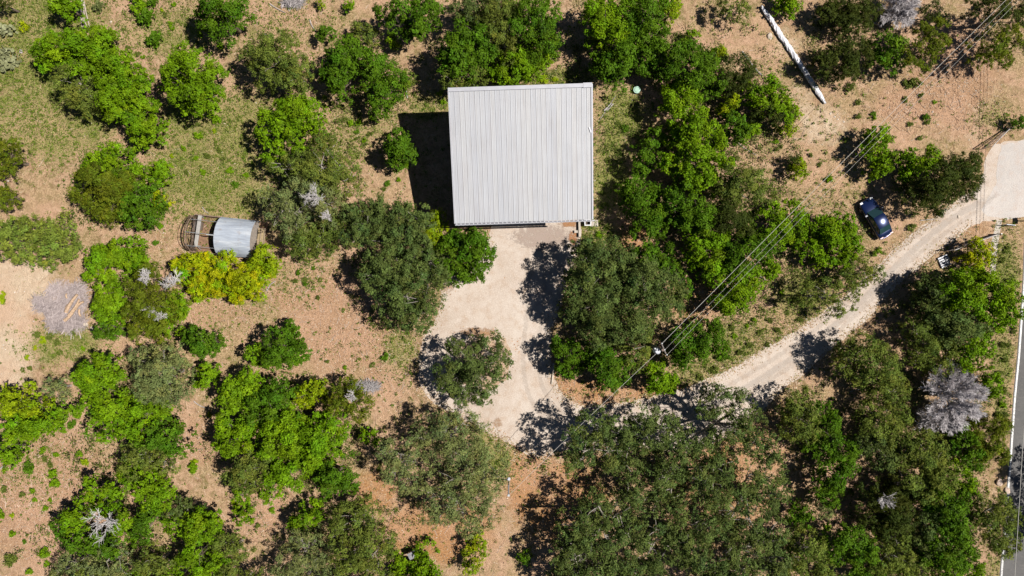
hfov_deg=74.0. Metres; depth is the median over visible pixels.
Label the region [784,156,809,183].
broadleaf tree
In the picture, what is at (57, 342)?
leafy weed
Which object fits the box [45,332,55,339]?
leafy weed
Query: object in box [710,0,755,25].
live oak
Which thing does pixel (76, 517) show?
broadleaf tree
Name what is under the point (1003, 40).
juniper tree
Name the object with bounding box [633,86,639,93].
tank lid
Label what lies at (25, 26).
leafy weed
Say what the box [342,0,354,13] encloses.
broadleaf tree
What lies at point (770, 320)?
leafy weed
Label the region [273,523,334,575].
live oak
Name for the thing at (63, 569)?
live oak
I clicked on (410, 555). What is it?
feeder box
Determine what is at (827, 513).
live oak
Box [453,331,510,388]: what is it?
island bed
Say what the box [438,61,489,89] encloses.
live oak
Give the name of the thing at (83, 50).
broadleaf tree
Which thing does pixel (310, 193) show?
live oak
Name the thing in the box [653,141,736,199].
broadleaf tree
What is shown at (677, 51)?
broadleaf tree
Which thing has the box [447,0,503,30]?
live oak
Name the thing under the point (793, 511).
broadleaf tree
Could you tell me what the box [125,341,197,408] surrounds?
live oak
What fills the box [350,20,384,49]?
live oak
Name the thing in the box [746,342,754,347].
leafy weed
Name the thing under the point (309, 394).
broadleaf tree
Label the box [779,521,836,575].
live oak
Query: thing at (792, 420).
live oak
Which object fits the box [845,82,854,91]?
leafy weed
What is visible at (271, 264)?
broadleaf tree
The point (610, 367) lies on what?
broadleaf tree
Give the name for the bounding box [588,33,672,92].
broadleaf tree
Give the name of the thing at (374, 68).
broadleaf tree
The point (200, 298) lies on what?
broadleaf tree
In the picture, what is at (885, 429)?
live oak
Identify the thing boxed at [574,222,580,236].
kerb
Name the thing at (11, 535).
leafy weed
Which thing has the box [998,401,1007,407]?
leafy weed
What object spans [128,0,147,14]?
leafy weed
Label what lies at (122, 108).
broadleaf tree
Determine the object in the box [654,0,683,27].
broadleaf tree
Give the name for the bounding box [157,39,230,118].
broadleaf tree
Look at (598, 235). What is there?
leafy weed
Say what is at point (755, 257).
power line
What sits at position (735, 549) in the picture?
live oak
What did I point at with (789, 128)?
broadleaf tree
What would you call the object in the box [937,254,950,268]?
pallet
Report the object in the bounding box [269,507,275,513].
leafy weed
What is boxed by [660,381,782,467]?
live oak
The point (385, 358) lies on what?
leafy weed
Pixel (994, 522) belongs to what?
live oak
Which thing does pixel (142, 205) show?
broadleaf tree
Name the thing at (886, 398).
live oak
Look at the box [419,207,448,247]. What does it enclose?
broadleaf tree
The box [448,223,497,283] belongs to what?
broadleaf tree
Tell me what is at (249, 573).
live oak
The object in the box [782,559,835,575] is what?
live oak
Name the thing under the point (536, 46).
broadleaf tree
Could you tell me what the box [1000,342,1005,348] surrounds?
leafy weed
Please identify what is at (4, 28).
pricklypear
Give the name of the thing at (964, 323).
live oak
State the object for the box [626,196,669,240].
broadleaf tree
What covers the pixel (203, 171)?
leafy weed
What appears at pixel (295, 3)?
brush pile
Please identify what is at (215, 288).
yellow bush
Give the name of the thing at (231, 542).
live oak
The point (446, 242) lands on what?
broadleaf tree
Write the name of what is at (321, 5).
broadleaf tree
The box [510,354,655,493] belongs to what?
service wire
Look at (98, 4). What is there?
leafy weed
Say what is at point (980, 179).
juniper tree
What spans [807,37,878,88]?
juniper tree
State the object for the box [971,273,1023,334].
broadleaf tree
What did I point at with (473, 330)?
litter stain
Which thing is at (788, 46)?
plastic tube
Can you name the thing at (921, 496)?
live oak
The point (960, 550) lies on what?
broadleaf tree
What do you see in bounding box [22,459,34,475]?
leafy weed
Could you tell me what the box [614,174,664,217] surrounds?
broadleaf tree
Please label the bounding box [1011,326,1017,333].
leafy weed
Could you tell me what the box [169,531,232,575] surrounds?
broadleaf tree
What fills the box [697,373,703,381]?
leafy weed
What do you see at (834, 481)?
broadleaf tree
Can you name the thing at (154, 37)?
leafy weed
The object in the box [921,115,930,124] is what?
leafy weed
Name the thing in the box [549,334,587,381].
broadleaf tree
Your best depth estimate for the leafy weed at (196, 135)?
67.64 m
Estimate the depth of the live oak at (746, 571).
63.19 m
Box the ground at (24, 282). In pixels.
[0,0,1023,575]
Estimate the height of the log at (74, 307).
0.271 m
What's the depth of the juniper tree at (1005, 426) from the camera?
65.07 m
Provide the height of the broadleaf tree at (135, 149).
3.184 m
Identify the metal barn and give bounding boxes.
[448,82,594,225]
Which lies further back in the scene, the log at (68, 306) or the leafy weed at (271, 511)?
the leafy weed at (271, 511)
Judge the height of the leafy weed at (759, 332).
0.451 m
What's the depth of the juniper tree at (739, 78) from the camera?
64.47 m
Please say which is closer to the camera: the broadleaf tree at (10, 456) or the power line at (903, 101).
the power line at (903, 101)
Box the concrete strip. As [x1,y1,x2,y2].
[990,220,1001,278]
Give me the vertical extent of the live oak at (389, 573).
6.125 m
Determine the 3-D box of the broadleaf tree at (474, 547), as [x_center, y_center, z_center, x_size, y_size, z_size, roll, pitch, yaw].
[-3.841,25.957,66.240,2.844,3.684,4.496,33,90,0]
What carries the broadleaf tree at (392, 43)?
on the ground at (24, 282)
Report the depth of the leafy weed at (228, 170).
67.71 m
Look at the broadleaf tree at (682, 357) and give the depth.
64.76 m
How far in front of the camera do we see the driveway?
67.99 m
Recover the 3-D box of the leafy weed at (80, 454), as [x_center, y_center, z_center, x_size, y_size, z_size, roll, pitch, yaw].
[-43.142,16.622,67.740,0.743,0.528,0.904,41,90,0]
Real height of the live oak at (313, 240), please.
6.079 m
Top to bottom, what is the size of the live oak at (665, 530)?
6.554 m
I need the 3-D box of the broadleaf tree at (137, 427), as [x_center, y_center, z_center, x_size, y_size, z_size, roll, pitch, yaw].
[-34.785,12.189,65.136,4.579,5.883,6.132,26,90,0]
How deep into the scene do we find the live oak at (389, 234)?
62.70 m
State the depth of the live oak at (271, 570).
64.81 m
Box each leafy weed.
[0,294,5,304]
[0,509,4,518]
[2,553,19,567]
[9,530,17,537]
[18,19,29,32]
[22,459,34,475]
[25,568,33,574]
[33,331,40,338]
[37,546,51,558]
[39,336,46,344]
[39,446,45,455]
[44,560,51,566]
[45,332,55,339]
[46,469,58,478]
[49,477,59,487]
[54,338,60,346]
[56,348,63,355]
[67,419,76,429]
[75,450,83,456]
[80,457,88,465]
[88,0,104,12]
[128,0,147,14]
[131,7,155,26]
[140,30,163,48]
[146,0,158,7]
[187,461,197,475]
[193,132,203,138]
[199,169,205,174]
[203,153,210,158]
[212,114,221,123]
[217,43,223,49]
[226,167,233,173]
[231,180,239,189]
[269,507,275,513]
[347,119,354,126]
[355,118,362,125]
[380,351,389,361]
[439,98,446,106]
[539,74,548,83]
[596,231,601,238]
[621,124,628,133]
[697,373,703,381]
[710,366,719,373]
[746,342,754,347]
[756,330,763,335]
[767,317,773,323]
[824,176,833,182]
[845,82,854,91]
[848,488,854,496]
[903,79,912,89]
[906,224,916,231]
[907,75,923,88]
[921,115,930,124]
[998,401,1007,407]
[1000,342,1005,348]
[1002,357,1009,362]
[1003,245,1011,254]
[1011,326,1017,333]
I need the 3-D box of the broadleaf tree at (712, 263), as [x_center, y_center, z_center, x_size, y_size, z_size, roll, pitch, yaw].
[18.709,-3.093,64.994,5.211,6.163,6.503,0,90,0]
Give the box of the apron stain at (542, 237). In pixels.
[518,226,568,249]
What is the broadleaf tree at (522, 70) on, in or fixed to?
on the ground at (24, 282)
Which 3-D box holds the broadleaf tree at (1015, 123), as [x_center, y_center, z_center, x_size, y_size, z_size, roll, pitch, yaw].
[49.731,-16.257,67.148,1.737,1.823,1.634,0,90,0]
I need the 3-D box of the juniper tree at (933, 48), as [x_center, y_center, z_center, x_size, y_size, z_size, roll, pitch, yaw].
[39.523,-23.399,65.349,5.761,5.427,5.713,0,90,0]
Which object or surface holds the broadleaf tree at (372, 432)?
on the ground at (24, 282)
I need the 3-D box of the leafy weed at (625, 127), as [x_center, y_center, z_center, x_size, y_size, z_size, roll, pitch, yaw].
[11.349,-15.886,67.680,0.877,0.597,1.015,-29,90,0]
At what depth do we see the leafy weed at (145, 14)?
67.00 m
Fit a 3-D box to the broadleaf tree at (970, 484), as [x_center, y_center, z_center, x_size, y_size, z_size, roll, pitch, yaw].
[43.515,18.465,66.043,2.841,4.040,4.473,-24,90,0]
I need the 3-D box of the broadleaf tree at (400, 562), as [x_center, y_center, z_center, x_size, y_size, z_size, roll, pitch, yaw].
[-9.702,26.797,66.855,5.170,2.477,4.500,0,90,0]
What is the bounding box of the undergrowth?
[0,0,991,575]
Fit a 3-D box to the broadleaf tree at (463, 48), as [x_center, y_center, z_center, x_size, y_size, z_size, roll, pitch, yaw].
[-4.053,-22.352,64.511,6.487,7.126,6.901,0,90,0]
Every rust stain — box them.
[563,222,575,226]
[569,232,576,244]
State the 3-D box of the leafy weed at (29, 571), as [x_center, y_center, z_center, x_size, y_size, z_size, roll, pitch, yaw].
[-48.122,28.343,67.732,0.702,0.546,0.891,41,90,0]
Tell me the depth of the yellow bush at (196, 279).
64.91 m
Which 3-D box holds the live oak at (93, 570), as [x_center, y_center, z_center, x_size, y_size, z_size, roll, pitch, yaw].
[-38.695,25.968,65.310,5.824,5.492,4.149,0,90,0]
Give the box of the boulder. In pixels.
[996,478,1002,485]
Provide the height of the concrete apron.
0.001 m
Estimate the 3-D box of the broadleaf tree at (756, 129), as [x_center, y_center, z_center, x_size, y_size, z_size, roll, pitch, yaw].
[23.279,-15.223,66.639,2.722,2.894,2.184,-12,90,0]
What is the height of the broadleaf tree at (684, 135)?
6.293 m
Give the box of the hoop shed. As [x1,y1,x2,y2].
[181,214,268,258]
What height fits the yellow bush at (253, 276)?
4.614 m
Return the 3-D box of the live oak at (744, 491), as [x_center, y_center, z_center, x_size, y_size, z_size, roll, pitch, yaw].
[22.481,19.816,64.734,6.596,6.674,9.392,23,90,0]
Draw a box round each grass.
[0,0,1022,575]
[4,8,1016,572]
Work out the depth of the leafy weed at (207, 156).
67.73 m
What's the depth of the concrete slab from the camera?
67.91 m
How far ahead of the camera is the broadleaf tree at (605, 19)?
62.75 m
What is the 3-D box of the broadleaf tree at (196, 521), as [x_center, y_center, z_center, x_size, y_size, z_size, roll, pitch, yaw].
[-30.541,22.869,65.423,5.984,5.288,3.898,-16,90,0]
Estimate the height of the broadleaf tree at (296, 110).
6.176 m
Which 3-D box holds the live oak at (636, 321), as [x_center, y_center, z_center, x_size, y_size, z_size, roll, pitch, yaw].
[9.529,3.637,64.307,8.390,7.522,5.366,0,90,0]
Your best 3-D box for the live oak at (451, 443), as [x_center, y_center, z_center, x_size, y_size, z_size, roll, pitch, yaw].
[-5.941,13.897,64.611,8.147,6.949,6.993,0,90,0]
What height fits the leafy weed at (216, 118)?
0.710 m
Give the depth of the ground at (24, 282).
68.00 m
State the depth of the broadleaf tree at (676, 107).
64.21 m
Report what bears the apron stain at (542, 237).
on the driveway
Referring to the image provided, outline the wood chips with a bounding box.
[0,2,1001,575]
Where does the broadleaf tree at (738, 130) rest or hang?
on the ground at (24, 282)
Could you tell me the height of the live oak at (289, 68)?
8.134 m
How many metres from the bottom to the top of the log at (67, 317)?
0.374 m
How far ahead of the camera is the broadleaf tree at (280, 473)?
63.54 m
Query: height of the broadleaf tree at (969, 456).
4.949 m
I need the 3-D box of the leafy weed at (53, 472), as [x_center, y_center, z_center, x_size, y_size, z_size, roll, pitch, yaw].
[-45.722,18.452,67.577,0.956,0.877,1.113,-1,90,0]
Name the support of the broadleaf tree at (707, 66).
on the ground at (24, 282)
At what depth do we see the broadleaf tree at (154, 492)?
64.23 m
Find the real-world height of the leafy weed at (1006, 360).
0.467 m
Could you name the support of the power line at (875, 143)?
attached to the utility pole at (657, 350)
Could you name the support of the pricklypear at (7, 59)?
on the ground at (24, 282)
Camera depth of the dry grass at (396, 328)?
67.91 m
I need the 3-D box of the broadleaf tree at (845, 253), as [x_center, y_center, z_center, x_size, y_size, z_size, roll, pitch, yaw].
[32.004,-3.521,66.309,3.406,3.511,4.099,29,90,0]
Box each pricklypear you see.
[0,22,18,36]
[0,45,21,72]
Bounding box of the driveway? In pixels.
[418,139,1023,456]
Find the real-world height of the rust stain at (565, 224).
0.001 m
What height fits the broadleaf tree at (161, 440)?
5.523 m
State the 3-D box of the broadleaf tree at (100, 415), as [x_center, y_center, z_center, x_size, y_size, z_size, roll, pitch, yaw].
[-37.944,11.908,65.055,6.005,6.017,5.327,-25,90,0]
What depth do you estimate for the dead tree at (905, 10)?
66.13 m
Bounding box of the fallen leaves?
[446,222,930,461]
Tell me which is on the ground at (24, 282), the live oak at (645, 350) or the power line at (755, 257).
the live oak at (645, 350)
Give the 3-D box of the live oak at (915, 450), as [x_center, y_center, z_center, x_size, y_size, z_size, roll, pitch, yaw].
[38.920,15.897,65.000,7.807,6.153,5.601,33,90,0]
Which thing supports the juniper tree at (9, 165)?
on the ground at (24, 282)
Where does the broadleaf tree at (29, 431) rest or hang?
on the ground at (24, 282)
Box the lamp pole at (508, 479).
[507,477,509,496]
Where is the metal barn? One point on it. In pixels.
(520, 154)
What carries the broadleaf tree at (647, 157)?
on the ground at (24, 282)
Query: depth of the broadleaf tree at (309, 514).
65.17 m
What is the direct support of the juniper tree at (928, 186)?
on the ground at (24, 282)
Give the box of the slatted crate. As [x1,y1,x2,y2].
[192,220,203,229]
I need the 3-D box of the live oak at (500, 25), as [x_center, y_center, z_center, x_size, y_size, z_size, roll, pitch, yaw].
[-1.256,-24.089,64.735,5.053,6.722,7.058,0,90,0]
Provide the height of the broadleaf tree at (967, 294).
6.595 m
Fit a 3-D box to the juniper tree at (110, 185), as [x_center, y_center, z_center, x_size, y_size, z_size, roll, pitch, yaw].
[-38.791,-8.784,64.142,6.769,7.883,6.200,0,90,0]
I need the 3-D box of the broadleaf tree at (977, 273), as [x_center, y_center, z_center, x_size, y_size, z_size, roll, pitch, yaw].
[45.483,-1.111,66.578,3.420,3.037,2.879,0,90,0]
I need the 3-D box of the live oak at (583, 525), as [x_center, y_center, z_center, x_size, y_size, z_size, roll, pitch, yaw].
[8.359,21.261,64.292,8.952,7.553,8.150,0,90,0]
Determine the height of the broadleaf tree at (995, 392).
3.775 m
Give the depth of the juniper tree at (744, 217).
63.12 m
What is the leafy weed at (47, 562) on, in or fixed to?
on the ground at (24, 282)
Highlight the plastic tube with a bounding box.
[761,5,825,103]
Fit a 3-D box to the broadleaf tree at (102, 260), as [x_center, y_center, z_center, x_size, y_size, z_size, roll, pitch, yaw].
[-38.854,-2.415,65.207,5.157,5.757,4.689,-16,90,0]
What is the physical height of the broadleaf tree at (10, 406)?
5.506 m
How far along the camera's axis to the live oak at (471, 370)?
63.72 m
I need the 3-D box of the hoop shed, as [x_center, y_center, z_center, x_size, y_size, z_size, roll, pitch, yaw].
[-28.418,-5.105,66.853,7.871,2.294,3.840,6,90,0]
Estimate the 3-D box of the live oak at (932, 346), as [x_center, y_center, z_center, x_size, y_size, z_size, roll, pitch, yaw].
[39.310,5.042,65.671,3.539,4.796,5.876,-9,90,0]
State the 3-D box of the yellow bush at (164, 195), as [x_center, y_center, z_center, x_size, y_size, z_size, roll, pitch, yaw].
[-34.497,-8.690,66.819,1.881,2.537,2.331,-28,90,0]
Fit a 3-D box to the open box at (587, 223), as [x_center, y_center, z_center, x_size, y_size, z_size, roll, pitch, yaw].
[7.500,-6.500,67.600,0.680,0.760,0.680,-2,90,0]
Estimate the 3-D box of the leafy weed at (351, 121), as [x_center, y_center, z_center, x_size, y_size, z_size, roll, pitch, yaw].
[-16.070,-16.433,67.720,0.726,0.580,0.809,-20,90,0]
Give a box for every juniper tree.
[0,0,19,12]
[0,136,30,183]
[0,184,24,214]
[66,161,139,228]
[120,260,192,345]
[322,373,376,424]
[700,196,757,244]
[714,50,760,98]
[744,95,796,127]
[782,152,799,166]
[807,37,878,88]
[809,0,884,40]
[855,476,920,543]
[897,15,952,77]
[898,151,981,219]
[913,0,949,29]
[953,149,985,202]
[959,0,1023,41]
[963,412,1014,467]
[964,23,1023,70]
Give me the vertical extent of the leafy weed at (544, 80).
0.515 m
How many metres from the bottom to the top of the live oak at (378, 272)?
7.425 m
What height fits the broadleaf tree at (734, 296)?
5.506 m
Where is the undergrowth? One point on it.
(672, 228)
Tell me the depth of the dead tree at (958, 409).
64.62 m
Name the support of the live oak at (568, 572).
on the ground at (24, 282)
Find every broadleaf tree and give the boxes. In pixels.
[0,212,47,269]
[0,381,57,419]
[0,400,79,443]
[0,428,33,473]
[26,22,138,84]
[26,208,83,273]
[46,0,87,24]
[47,514,132,560]
[58,471,139,544]
[68,351,129,408]
[74,386,146,444]
[78,139,143,179]
[80,48,155,102]
[80,235,141,289]
[89,281,130,327]
[90,311,126,341]
[92,84,162,127]
[114,180,170,231]
[114,234,151,270]
[114,390,175,442]
[114,461,180,516]
[123,145,148,186]
[125,113,170,150]
[126,501,163,548]
[131,558,212,575]
[132,412,197,459]
[143,158,174,186]
[154,290,190,339]
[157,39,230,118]
[160,503,224,546]
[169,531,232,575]
[180,323,228,359]
[191,0,256,49]
[191,292,210,303]
[191,361,222,390]
[210,403,265,459]
[214,364,268,417]
[230,451,323,505]
[231,502,255,526]
[240,373,299,428]
[242,341,272,370]
[245,240,282,277]
[252,402,323,466]
[253,92,330,166]
[258,317,312,371]
[286,497,328,532]
[291,377,328,409]
[295,403,351,471]
[311,445,360,501]
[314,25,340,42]
[315,0,325,9]
[318,33,371,105]
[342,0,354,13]
[357,426,379,447]
[358,47,410,121]
[372,0,447,43]
[382,126,419,173]
[384,34,402,49]
[387,536,440,575]
[388,564,442,575]
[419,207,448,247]
[432,228,473,288]
[435,14,502,86]
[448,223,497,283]
[460,529,489,575]
[484,43,556,85]
[500,0,564,67]
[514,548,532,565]
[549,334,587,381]
[578,0,641,59]
[579,337,635,395]
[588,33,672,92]
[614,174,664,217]
[620,0,672,57]
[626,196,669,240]
[626,238,693,298]
[629,126,663,181]
[641,356,679,395]
[644,36,702,89]
[650,179,723,235]
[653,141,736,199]
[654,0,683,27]
[654,79,709,131]
[659,106,728,161]
[667,316,731,371]
[676,46,729,102]
[679,223,731,288]
[682,28,701,42]
[707,253,781,317]
[710,43,728,63]
[714,93,741,119]
[718,227,781,285]
[721,107,753,147]
[735,122,761,143]
[739,71,798,127]
[744,196,812,250]
[768,0,803,19]
[773,107,804,137]
[781,498,816,529]
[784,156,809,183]
[790,229,829,270]
[800,399,862,462]
[806,210,862,249]
[808,449,861,509]
[815,520,882,572]
[826,238,865,271]
[829,554,887,575]
[855,122,901,182]
[865,27,909,76]
[896,142,943,183]
[916,516,982,575]
[918,482,973,538]
[932,267,1004,321]
[943,422,985,471]
[943,556,985,575]
[944,324,997,373]
[945,455,981,497]
[960,262,994,285]
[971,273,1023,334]
[975,363,1005,399]
[1009,114,1023,130]
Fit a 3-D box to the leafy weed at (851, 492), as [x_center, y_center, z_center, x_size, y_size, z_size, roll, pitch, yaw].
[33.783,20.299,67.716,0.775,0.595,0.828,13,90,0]
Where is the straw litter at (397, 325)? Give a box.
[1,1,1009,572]
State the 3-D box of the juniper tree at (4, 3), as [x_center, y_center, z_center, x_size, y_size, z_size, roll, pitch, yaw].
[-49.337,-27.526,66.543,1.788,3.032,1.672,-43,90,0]
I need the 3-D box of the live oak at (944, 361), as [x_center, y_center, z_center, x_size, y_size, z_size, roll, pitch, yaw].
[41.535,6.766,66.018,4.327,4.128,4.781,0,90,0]
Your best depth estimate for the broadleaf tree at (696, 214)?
63.49 m
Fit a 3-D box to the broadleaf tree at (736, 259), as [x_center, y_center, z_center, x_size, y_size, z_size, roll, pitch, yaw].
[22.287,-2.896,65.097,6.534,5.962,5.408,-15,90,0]
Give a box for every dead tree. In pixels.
[880,0,925,28]
[914,406,945,431]
[919,358,989,434]
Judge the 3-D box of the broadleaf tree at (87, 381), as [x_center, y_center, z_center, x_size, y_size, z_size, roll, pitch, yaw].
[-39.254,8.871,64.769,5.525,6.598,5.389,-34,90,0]
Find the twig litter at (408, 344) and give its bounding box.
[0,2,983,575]
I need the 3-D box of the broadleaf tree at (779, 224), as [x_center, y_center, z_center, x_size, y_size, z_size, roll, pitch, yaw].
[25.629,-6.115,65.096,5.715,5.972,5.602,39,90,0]
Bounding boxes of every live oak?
[40,373,72,401]
[46,60,105,120]
[49,545,101,575]
[49,554,140,575]
[81,539,141,575]
[114,439,188,481]
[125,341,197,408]
[128,539,183,575]
[161,494,207,522]
[207,529,256,575]
[213,561,265,575]
[222,442,277,501]
[236,26,315,97]
[256,164,348,244]
[265,130,364,200]
[267,563,331,575]
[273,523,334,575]
[282,214,350,262]
[323,491,389,551]
[329,526,399,575]
[330,558,394,575]
[338,193,395,250]
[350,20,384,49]
[354,243,436,298]
[365,196,438,258]
[371,261,449,334]
[373,437,436,496]
[399,67,419,90]
[405,235,450,284]
[405,398,491,472]
[410,475,502,539]
[430,327,513,408]
[432,444,510,515]
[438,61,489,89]
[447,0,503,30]
[475,0,523,67]
[546,555,614,575]
[548,524,649,575]
[554,400,684,487]
[554,473,648,560]
[555,234,637,335]
[569,301,655,353]
[608,250,689,326]
[613,325,654,374]
[613,561,704,575]
[626,441,739,520]
[627,501,724,575]
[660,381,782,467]
[689,514,793,575]
[699,555,783,575]
[700,153,782,214]
[701,451,794,542]
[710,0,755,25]
[774,384,825,446]
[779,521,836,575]
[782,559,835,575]
[793,276,862,324]
[805,491,833,520]
[828,329,905,397]
[832,252,886,290]
[846,426,903,473]
[850,396,914,450]
[860,374,912,409]
[865,526,930,575]
[874,559,945,575]
[882,461,962,506]
[884,414,956,487]
[897,312,943,370]
[901,505,944,559]
[907,303,995,349]
[909,270,953,314]
[920,337,962,382]
[966,486,1023,560]
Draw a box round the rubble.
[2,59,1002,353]
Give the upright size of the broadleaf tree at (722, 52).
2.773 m
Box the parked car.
[858,197,892,239]
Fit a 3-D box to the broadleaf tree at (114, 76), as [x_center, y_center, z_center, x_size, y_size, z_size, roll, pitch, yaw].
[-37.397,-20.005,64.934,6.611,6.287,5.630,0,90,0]
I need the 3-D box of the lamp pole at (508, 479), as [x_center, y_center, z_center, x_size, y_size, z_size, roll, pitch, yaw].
[-0.303,18.350,65.289,0.340,5.421,1.806,0,90,0]
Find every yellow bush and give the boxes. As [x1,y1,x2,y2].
[152,189,175,209]
[168,250,220,296]
[198,248,243,300]
[224,258,275,306]
[953,235,996,269]
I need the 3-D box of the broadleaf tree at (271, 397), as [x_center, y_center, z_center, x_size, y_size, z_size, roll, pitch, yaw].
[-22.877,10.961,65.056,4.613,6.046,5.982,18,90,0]
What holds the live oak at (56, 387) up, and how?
on the ground at (24, 282)
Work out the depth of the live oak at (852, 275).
65.32 m
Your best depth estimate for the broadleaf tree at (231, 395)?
63.46 m
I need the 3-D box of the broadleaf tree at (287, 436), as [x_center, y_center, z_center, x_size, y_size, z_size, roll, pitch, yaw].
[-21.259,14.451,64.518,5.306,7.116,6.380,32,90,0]
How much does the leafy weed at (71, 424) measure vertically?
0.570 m
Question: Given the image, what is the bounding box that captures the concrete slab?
[591,220,597,226]
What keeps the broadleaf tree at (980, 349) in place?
on the ground at (24, 282)
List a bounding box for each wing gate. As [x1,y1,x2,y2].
[946,233,1001,250]
[983,126,1013,148]
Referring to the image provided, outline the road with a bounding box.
[1000,252,1023,575]
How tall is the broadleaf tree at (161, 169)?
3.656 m
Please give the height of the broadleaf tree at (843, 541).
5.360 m
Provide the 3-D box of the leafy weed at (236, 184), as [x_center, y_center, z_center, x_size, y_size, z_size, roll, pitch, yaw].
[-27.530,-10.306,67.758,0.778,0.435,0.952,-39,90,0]
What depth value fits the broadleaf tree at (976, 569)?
65.08 m
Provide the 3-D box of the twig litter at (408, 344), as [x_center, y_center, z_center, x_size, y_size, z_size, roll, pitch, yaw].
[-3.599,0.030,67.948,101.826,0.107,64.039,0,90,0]
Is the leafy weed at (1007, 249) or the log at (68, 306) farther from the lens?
the leafy weed at (1007, 249)
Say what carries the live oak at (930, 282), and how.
on the ground at (24, 282)
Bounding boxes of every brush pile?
[29,277,94,338]
[279,0,307,11]
[351,377,381,393]
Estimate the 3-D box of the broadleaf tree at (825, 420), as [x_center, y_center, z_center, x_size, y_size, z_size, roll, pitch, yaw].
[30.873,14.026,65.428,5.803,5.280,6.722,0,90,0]
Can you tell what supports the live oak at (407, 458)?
on the ground at (24, 282)
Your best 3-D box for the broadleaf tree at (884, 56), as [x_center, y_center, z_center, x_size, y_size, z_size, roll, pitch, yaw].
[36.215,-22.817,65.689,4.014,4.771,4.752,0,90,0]
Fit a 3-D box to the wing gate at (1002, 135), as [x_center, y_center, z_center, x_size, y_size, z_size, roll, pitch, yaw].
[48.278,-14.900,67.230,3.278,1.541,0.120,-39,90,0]
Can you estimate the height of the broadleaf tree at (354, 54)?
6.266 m
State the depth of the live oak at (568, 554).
62.73 m
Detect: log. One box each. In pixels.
[63,310,74,321]
[64,294,77,312]
[67,299,79,315]
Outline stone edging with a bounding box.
[551,363,553,383]
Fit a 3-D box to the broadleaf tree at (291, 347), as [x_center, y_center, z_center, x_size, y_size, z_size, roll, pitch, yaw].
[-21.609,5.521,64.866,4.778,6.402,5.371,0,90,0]
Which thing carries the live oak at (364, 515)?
on the ground at (24, 282)
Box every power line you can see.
[680,0,1005,324]
[688,235,777,325]
[699,0,1018,321]
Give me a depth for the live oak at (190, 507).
65.25 m
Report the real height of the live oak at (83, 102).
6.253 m
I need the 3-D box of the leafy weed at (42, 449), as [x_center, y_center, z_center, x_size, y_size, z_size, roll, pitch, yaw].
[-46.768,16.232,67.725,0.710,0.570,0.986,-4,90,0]
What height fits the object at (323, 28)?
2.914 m
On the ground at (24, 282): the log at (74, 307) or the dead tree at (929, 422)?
the dead tree at (929, 422)
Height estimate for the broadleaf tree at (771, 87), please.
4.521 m
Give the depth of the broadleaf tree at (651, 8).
62.98 m
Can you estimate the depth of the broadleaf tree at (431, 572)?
66.18 m
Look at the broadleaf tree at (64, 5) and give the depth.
64.92 m
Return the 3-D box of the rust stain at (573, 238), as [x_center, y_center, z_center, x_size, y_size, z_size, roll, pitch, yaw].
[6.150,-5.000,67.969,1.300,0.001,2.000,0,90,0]
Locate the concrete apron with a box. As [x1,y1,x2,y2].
[981,140,1023,218]
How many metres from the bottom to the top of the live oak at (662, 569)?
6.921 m
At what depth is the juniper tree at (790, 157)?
66.56 m
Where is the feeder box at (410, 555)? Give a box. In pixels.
[407,547,417,559]
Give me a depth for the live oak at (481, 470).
63.19 m
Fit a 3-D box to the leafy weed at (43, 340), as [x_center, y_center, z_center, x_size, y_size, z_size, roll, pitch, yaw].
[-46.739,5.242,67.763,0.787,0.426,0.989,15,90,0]
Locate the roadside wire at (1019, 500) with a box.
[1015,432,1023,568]
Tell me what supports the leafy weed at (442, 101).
on the ground at (24, 282)
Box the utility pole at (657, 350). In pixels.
[643,342,667,355]
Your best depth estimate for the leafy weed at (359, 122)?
67.74 m
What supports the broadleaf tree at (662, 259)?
on the ground at (24, 282)
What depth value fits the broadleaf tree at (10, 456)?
65.54 m
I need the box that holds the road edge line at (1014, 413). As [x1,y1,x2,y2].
[1001,284,1023,575]
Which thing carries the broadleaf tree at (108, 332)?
on the ground at (24, 282)
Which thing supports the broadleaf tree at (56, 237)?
on the ground at (24, 282)
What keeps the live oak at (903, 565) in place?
on the ground at (24, 282)
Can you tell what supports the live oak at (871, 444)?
on the ground at (24, 282)
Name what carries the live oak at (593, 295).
on the ground at (24, 282)
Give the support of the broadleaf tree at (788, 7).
on the ground at (24, 282)
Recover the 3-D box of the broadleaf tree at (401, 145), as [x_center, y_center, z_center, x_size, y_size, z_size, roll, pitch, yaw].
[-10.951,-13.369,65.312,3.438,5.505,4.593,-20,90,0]
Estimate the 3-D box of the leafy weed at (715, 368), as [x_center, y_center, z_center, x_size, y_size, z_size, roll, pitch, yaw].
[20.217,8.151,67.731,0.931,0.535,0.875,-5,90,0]
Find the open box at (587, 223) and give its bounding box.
[584,219,590,225]
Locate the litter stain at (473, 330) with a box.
[461,328,493,335]
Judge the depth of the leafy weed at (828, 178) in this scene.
67.66 m
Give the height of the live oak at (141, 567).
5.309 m
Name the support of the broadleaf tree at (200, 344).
on the ground at (24, 282)
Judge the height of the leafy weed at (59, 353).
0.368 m
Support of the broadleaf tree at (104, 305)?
on the ground at (24, 282)
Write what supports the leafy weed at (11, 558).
on the ground at (24, 282)
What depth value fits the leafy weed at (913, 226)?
67.74 m

